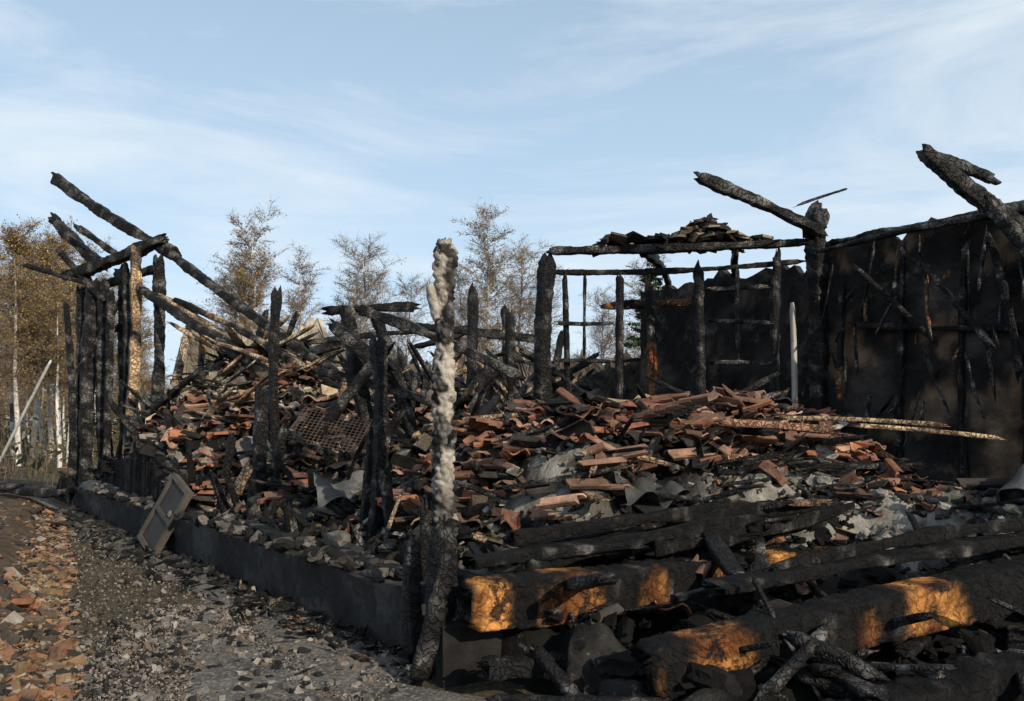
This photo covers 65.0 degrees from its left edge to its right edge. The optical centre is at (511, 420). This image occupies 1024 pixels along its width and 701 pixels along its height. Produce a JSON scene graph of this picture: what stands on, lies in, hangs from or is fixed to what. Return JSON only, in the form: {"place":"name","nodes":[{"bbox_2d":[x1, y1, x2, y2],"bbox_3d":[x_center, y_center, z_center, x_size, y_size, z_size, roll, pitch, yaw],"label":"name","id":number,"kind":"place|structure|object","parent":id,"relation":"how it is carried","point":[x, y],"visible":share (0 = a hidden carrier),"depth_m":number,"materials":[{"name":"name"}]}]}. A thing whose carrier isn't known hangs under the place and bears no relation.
{"place":"outdoors","nodes":[
{"label":"outdoors","id":0,"kind":"place"},
{"bbox_2d":[5,493,485,700],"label":"gravel path","id":1,"kind":"structure","parent":0,"point":[215,678],"depth_m":4.99,"materials":[{"name":"grey gravel"}]},
{"bbox_2d":[48,507,403,674],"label":"charcoal scraps","id":2,"kind":"object","parent":1,"relation":"on","point":[186,582],"visible":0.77,"depth_m":6.79,"materials":[{"name":"brown wood"}]},
{"bbox_2d":[0,421,539,700],"bbox_3d":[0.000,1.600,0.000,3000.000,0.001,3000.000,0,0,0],"label":"ground","id":3,"kind":"structure","parent":0,"point":[485,689],"depth_m":7.41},
{"bbox_2d":[0,279,31,402],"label":"birch tree","id":4,"kind":"object","parent":3,"relation":"on","point":[4,333],"visible":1,"depth_m":26.14,"materials":[{"name":"brown plant"}]},
{"bbox_2d":[0,493,49,695],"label":"soil heap","id":5,"kind":"object","parent":3,"relation":"on","point":[16,528],"visible":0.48,"depth_m":9.91,"materials":[{"name":"brown soil"}]},
{"bbox_2d":[0,481,68,497],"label":"fallen charred beam","id":6,"kind":"structure","parent":5,"relation":"on","point":[23,490],"depth_m":13.58,"materials":[{"name":"brown wood"}]},
{"bbox_2d":[0,360,51,462],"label":"white pole","id":7,"kind":"object","parent":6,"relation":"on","point":[25,410],"visible":1,"depth_m":13.88,"materials":[{"name":"paint"}]},
{"bbox_2d":[0,262,50,395],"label":"birch tree","id":8,"kind":"object","parent":3,"relation":"on","point":[8,370],"visible":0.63,"depth_m":27.46,"materials":[{"name":"brown plant"}]},
{"bbox_2d":[0,248,51,458],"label":"birch tree","id":9,"kind":"object","parent":3,"relation":"on","point":[12,426],"visible":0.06,"depth_m":32.92,"materials":[{"name":"brown plant"}]},
{"bbox_2d":[0,224,55,455],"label":"birch tree","id":10,"kind":"object","parent":3,"relation":"on","point":[40,423],"visible":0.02,"depth_m":35.83,"materials":[{"name":"brown plant"}]},
{"bbox_2d":[0,214,83,465],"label":"birch tree","id":11,"kind":"object","parent":3,"relation":"on","point":[13,236],"visible":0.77,"depth_m":27.50,"materials":[{"name":"brown plant"}]},
{"bbox_2d":[7,222,79,457],"bbox_3d":[-19.586,-3.442,33.653,4.478,10.095,5.253,0,0,-9],"label":"birch tree","id":12,"kind":"object","parent":3,"relation":"on","point":[49,422],"visible":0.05,"depth_m":33.94,"materials":[{"name":"brown plant"}]},
{"bbox_2d":[0,500,91,700],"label":"brick litter heap","id":13,"kind":"object","parent":3,"relation":"on","point":[44,640],"visible":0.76,"depth_m":6.07,"materials":[{"name":"brick"}]},
{"bbox_2d":[2,230,92,458],"bbox_3d":[-18.100,-2.958,30.955,3.597,9.130,4.171,0,0,-45],"label":"birch tree","id":14,"kind":"object","parent":3,"relation":"on","point":[36,404],"visible":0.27,"depth_m":30.68,"materials":[{"name":"brown plant"}]},
{"bbox_2d":[0,216,116,461],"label":"birch tree","id":15,"kind":"object","parent":3,"relation":"on","point":[50,264],"visible":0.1,"depth_m":30.96,"materials":[{"name":"brown plant"}]},
{"bbox_2d":[0,390,119,486],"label":"undergrowth","id":16,"kind":"object","parent":3,"relation":"on","point":[35,463],"visible":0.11,"depth_m":25.69,"materials":[{"name":"brown plant"}]},
{"bbox_2d":[4,244,117,462],"bbox_3d":[-15.931,-2.381,29.274,3.536,7.970,4.147,0,0,-9],"label":"birch tree","id":17,"kind":"object","parent":3,"relation":"on","point":[72,308],"visible":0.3,"depth_m":28.69,"materials":[{"name":"brown plant"}]},
{"bbox_2d":[11,274,113,467],"bbox_3d":[-15.277,-1.691,26.779,2.923,6.588,3.428,0,0,-4],"label":"birch tree","id":18,"kind":"object","parent":3,"relation":"on","point":[61,373],"visible":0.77,"depth_m":26.96,"materials":[{"name":"brown plant"}]},
{"bbox_2d":[28,235,117,376],"bbox_3d":[-16.981,-2.910,30.827,4.195,9.031,3.542,0,0,-10],"label":"birch tree","id":19,"kind":"object","parent":3,"relation":"on","point":[74,259],"visible":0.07,"depth_m":30.86,"materials":[{"name":"brown plant"}]},
{"bbox_2d":[71,258,117,455],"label":"birch tree","id":20,"kind":"object","parent":3,"relation":"on","point":[114,337],"visible":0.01,"depth_m":33.96,"materials":[{"name":"brown plant"}]},
{"bbox_2d":[77,480,111,490],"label":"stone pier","id":21,"kind":"structure","parent":3,"relation":"on","point":[86,484],"depth_m":13.36,"materials":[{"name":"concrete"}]},
{"bbox_2d":[94,272,165,397],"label":"birch tree","id":22,"kind":"object","parent":3,"relation":"on","point":[98,276],"visible":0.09,"depth_m":33.07,"materials":[{"name":"brown plant"}]},
{"bbox_2d":[113,279,174,400],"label":"birch tree","id":23,"kind":"object","parent":3,"relation":"on","point":[144,331],"visible":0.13,"depth_m":30.73,"materials":[{"name":"brown plant"}]},
{"bbox_2d":[137,472,193,553],"bbox_3d":[-4.150,1.141,9.599,0.419,1.010,0.862,0,0,-40],"label":"scorched cabinet door","id":24,"kind":"structure","parent":3,"relation":"on","point":[159,524],"depth_m":9.59,"materials":[{"name":"paint"}]},
{"bbox_2d":[169,248,253,340],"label":"birch tree","id":25,"kind":"object","parent":3,"relation":"on","point":[221,279],"visible":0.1,"depth_m":36.99,"materials":[{"name":"brown plant"}]},
{"bbox_2d":[49,486,409,672],"bbox_3d":[-4.186,1.324,9.444,1.108,0.656,11.102,0,0,-39],"label":"fallen rubble","id":26,"kind":"object","parent":3,"relation":"on","point":[311,549],"visible":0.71,"depth_m":7.65,"materials":[{"name":"grey stone"}]},
{"bbox_2d":[48,526,413,700],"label":"gravel stones","id":27,"kind":"object","parent":3,"relation":"on","point":[144,649],"visible":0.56,"depth_m":5.41,"materials":[{"name":"grey gravel"}]},
{"bbox_2d":[189,199,290,333],"bbox_3d":[-11.772,-3.972,34.267,5.182,11.156,4.376,0,0,35],"label":"birch tree","id":28,"kind":"object","parent":3,"relation":"on","point":[251,257],"visible":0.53,"depth_m":34.00,"materials":[{"name":"brown plant"}]},
{"bbox_2d":[73,486,425,648],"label":"plinth","id":29,"kind":"structure","parent":3,"relation":"on","point":[356,598],"depth_m":6.90,"materials":[{"name":"concrete"}]},
{"bbox_2d":[206,240,299,338],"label":"birch tree","id":30,"kind":"object","parent":3,"relation":"on","point":[254,301],"visible":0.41,"depth_m":33.01,"materials":[{"name":"brown plant"}]},
{"bbox_2d":[270,243,345,355],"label":"birch tree","id":31,"kind":"object","parent":3,"relation":"on","point":[294,304],"visible":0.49,"depth_m":35.86,"materials":[{"name":"brown plant"}]},
{"bbox_2d":[0,337,636,445],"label":"distant forest","id":32,"kind":"object","parent":3,"relation":"on","point":[23,401],"visible":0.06,"depth_m":52.19,"materials":[{"name":"brown plant"}]},
{"bbox_2d":[322,252,379,360],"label":"birch tree","id":33,"kind":"object","parent":3,"relation":"on","point":[344,285],"visible":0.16,"depth_m":37.93,"materials":[{"name":"brown plant"}]},
{"bbox_2d":[313,228,415,345],"bbox_3d":[-6.712,-3.466,35.049,5.083,10.148,4.254,0,0,-3],"label":"birch tree","id":34,"kind":"object","parent":3,"relation":"on","point":[371,285],"visible":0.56,"depth_m":35.02,"materials":[{"name":"brown plant"}]},
{"bbox_2d":[386,271,432,363],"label":"birch tree","id":35,"kind":"object","parent":3,"relation":"on","point":[418,316],"visible":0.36,"depth_m":36.90,"materials":[{"name":"brown plant"}]},
{"bbox_2d":[422,264,499,368],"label":"birch tree","id":36,"kind":"object","parent":3,"relation":"on","point":[457,286],"visible":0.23,"depth_m":38.83,"materials":[{"name":"brown plant"}]},
{"bbox_2d":[430,197,534,358],"bbox_3d":[-1.065,-4.343,35.347,4.668,11.900,5.528,0,0,24],"label":"birch tree","id":37,"kind":"object","parent":3,"relation":"on","point":[489,345],"visible":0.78,"depth_m":35.65,"materials":[{"name":"brown plant"}]},
{"bbox_2d":[478,234,555,365],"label":"birch tree","id":38,"kind":"object","parent":3,"relation":"on","point":[525,272],"visible":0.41,"depth_m":37.93,"materials":[{"name":"brown plant"}]},
{"bbox_2d":[21,144,1023,700],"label":"charred timber frame","id":39,"kind":"object","parent":3,"relation":"on","point":[433,564],"visible":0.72,"depth_m":9.18,"materials":[{"name":"black wood"}]},
{"bbox_2d":[210,341,268,363],"bbox_3d":[-4.012,-1.002,11.902,1.307,0.416,0.121,0,0,27],"label":"scorched plank","id":40,"kind":"object","parent":39,"relation":"on","point":[249,353],"visible":0.81,"depth_m":11.83,"materials":[{"name":"brown wood"}]},
{"bbox_2d":[554,263,774,393],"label":"window muntins","id":41,"kind":"object","parent":39,"relation":"attached to","point":[736,321],"depth_m":9.20,"materials":[{"name":"brown wood"}]},
{"bbox_2d":[592,213,773,257],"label":"roof scraps","id":42,"kind":"object","parent":39,"relation":"on","point":[708,228],"visible":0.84,"depth_m":9.32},
{"bbox_2d":[712,419,837,433],"bbox_3d":[2.320,0.057,7.115,1.138,0.133,0.219,0,0,-5],"label":"scorched plank","id":43,"kind":"object","parent":39,"relation":"on","point":[807,428],"visible":0.98,"depth_m":7.04,"materials":[{"name":"brown wood"}]},
{"bbox_2d":[826,214,1023,488],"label":"wall","id":44,"kind":"structure","parent":39,"relation":"attached to","point":[942,247],"depth_m":8.17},
{"bbox_2d":[54,357,1023,700],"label":"ash and rubble mound","id":45,"kind":"object","parent":3,"relation":"on","point":[138,473],"visible":0.09,"depth_m":6.43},
{"bbox_2d":[142,390,179,423],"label":"porch wall","id":46,"kind":"structure","parent":45,"relation":"on","point":[145,397],"depth_m":16.09,"materials":[{"name":"grey paint"}]},
{"bbox_2d":[216,459,253,515],"bbox_3d":[-3.270,0.996,9.176,0.618,1.120,0.071,0,0,-28],"label":"leaning plank","id":47,"kind":"object","parent":45,"relation":"on","point":[240,482],"visible":0.43,"depth_m":9.24,"materials":[{"name":"brown wood"}]},
{"bbox_2d":[223,437,252,466],"bbox_3d":[-3.394,0.426,10.596,0.457,0.416,0.708,0,0,34],"label":"buckled metal sheet","id":48,"kind":"object","parent":45,"relation":"on","point":[244,443],"visible":0.32,"depth_m":10.61,"materials":[{"name":"grey metal"}]},
{"bbox_2d":[180,317,344,395],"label":"gable plaster wall","id":49,"kind":"structure","parent":45,"relation":"on","point":[191,360],"depth_m":14.60,"materials":[{"name":"beige paint"}]},
{"bbox_2d":[284,407,371,452],"bbox_3d":[-2.050,0.100,9.000,0.859,0.509,0.484,0,0,5],"label":"wire grille","id":50,"kind":"object","parent":45,"relation":"on","point":[328,429],"visible":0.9,"depth_m":8.97,"materials":[{"name":"metal"}]},
{"bbox_2d":[313,470,363,506],"bbox_3d":[-1.601,0.703,8.201,0.800,0.359,0.527,0,0,-23],"label":"buckled metal sheet","id":51,"kind":"object","parent":45,"relation":"on","point":[327,492],"visible":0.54,"depth_m":8.14,"materials":[{"name":"grey metal"}]},
{"bbox_2d":[426,237,458,527],"bbox_3d":[-0.566,-0.190,6.536,0.259,2.578,0.238,0,0,0],"label":"wooden post","id":52,"kind":"object","parent":45,"relation":"on","point":[440,291],"visible":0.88,"depth_m":6.47,"materials":[{"name":"grey wood"}]},
{"bbox_2d":[364,343,640,400],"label":"back wall","id":53,"kind":"structure","parent":45,"relation":"on","point":[601,378],"depth_m":14.25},
{"bbox_2d":[94,346,997,697],"bbox_3d":[-0.675,0.219,9.818,15.444,2.936,11.702,0,0,0],"label":"masonry rubble","id":54,"kind":"object","parent":45,"relation":"on","point":[176,456],"visible":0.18,"depth_m":8.39,"materials":[{"name":"brown brick"}]},
{"bbox_2d":[121,346,1011,627],"bbox_3d":[-0.363,0.079,10.513,6.398,2.774,13.357,0,0,-42],"label":"roof tile rubble","id":55,"kind":"object","parent":45,"relation":"on","point":[477,432],"visible":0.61,"depth_m":7.37,"materials":[{"name":"ceramic"}]},
{"bbox_2d":[459,413,519,420],"bbox_3d":[-0.034,-0.050,8.639,1.185,0.129,0.114,0,0,-25],"label":"scorched plank","id":56,"kind":"object","parent":55,"relation":"on","point":[496,416],"visible":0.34,"depth_m":8.51,"materials":[{"name":"brown wood"}]},
{"bbox_2d":[608,398,625,401],"bbox_3d":[1.228,-0.140,8.799,0.411,0.211,0.234,0,0,-12],"label":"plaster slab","id":57,"kind":"object","parent":55,"relation":"on","point":[617,400],"depth_m":8.86,"materials":[{"name":"beige paint"}]},
{"bbox_2d":[607,471,689,507],"bbox_3d":[1.098,0.562,6.604,0.600,0.310,0.431,0,0,-29],"label":"buckled metal sheet","id":58,"kind":"object","parent":45,"relation":"on","point":[646,488],"visible":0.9,"depth_m":6.54,"materials":[{"name":"grey metal"}]},
{"bbox_2d":[640,265,809,408],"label":"wall","id":59,"kind":"structure","parent":45,"relation":"on","point":[675,334],"depth_m":10.92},
{"bbox_2d":[790,302,797,412],"bbox_3d":[3.194,-0.420,9.102,0.081,1.835,0.079,0,0,-38],"label":"door jamb","id":60,"kind":"object","parent":45,"relation":"on","point":[794,373],"depth_m":9.07,"materials":[{"name":"paint"}]},
{"bbox_2d":[783,499,831,505],"bbox_3d":[2.433,0.677,6.594,0.770,0.086,0.105,0,0,-43],"label":"scorched plank","id":61,"kind":"object","parent":45,"relation":"on","point":[807,502],"visible":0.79,"depth_m":6.50,"materials":[{"name":"brown wood"}]},
{"bbox_2d":[773,416,950,426],"bbox_3d":[3.153,0.009,7.312,1.546,0.101,0.108,0,0,15],"label":"scorched plank","id":62,"kind":"object","parent":45,"relation":"on","point":[861,419],"visible":1,"depth_m":7.28,"materials":[{"name":"brown wood"}]},
{"bbox_2d":[849,423,1005,439],"bbox_3d":[3.518,0.098,6.865,1.267,0.138,0.091,0,0,13],"label":"scorched plank","id":63,"kind":"object","parent":45,"relation":"on","point":[935,431],"visible":1,"depth_m":6.83,"materials":[{"name":"brown wood"}]},
{"bbox_2d":[856,482,1023,577],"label":"ash clod heap","id":64,"kind":"object","parent":45,"relation":"on","point":[1009,511],"visible":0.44,"depth_m":6.26,"materials":[{"name":"grey"}]},
{"bbox_2d":[995,463,1023,507],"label":"metal sheet","id":65,"kind":"object","parent":64,"relation":"on","point":[1012,488],"visible":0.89,"depth_m":5.88,"materials":[{"name":"metal"}]},
{"bbox_2d":[432,613,646,688],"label":"plinth front","id":66,"kind":"structure","parent":3,"relation":"on","point":[463,649],"depth_m":4.85,"materials":[{"name":"concrete"}]},
{"bbox_2d":[502,263,578,369],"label":"birch tree","id":67,"kind":"object","parent":3,"relation":"on","point":[531,304],"visible":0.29,"depth_m":36.93,"materials":[{"name":"brown plant"}]},
{"bbox_2d":[95,323,1023,700],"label":"charred stick debris","id":68,"kind":"object","parent":3,"relation":"on","point":[823,661],"visible":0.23,"depth_m":6.23,"materials":[{"name":"wood"}]},
{"bbox_2d":[570,283,628,365],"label":"birch tree","id":69,"kind":"object","parent":3,"relation":"on","point":[600,330],"visible":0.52,"depth_m":37.00,"materials":[{"name":"brown plant"}]},
{"bbox_2d":[216,410,1023,700],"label":"stone rubble","id":70,"kind":"object","parent":3,"relation":"on","point":[627,664],"visible":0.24,"depth_m":6.30,"materials":[{"name":"grey stone"}]},
{"bbox_2d":[590,254,673,359],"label":"birch tree","id":71,"kind":"object","parent":3,"relation":"on","point":[630,314],"visible":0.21,"depth_m":34.21,"materials":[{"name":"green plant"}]},
{"bbox_2d":[624,254,666,357],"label":"pine tree","id":72,"kind":"object","parent":3,"relation":"on","point":[635,342],"visible":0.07,"depth_m":29.98,"materials":[{"name":"green plant"}]},
{"bbox_2d":[453,500,1023,700],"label":"sill logs","id":73,"kind":"object","parent":3,"relation":"on","point":[527,592],"visible":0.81,"depth_m":4.85,"materials":[{"name":"black wood"}]},
{"bbox_2d":[0,0,1023,420],"label":"sky","id":74,"kind":"structure","parent":0,"point":[588,120],"materials":[{"name":"blue"}]}
]}

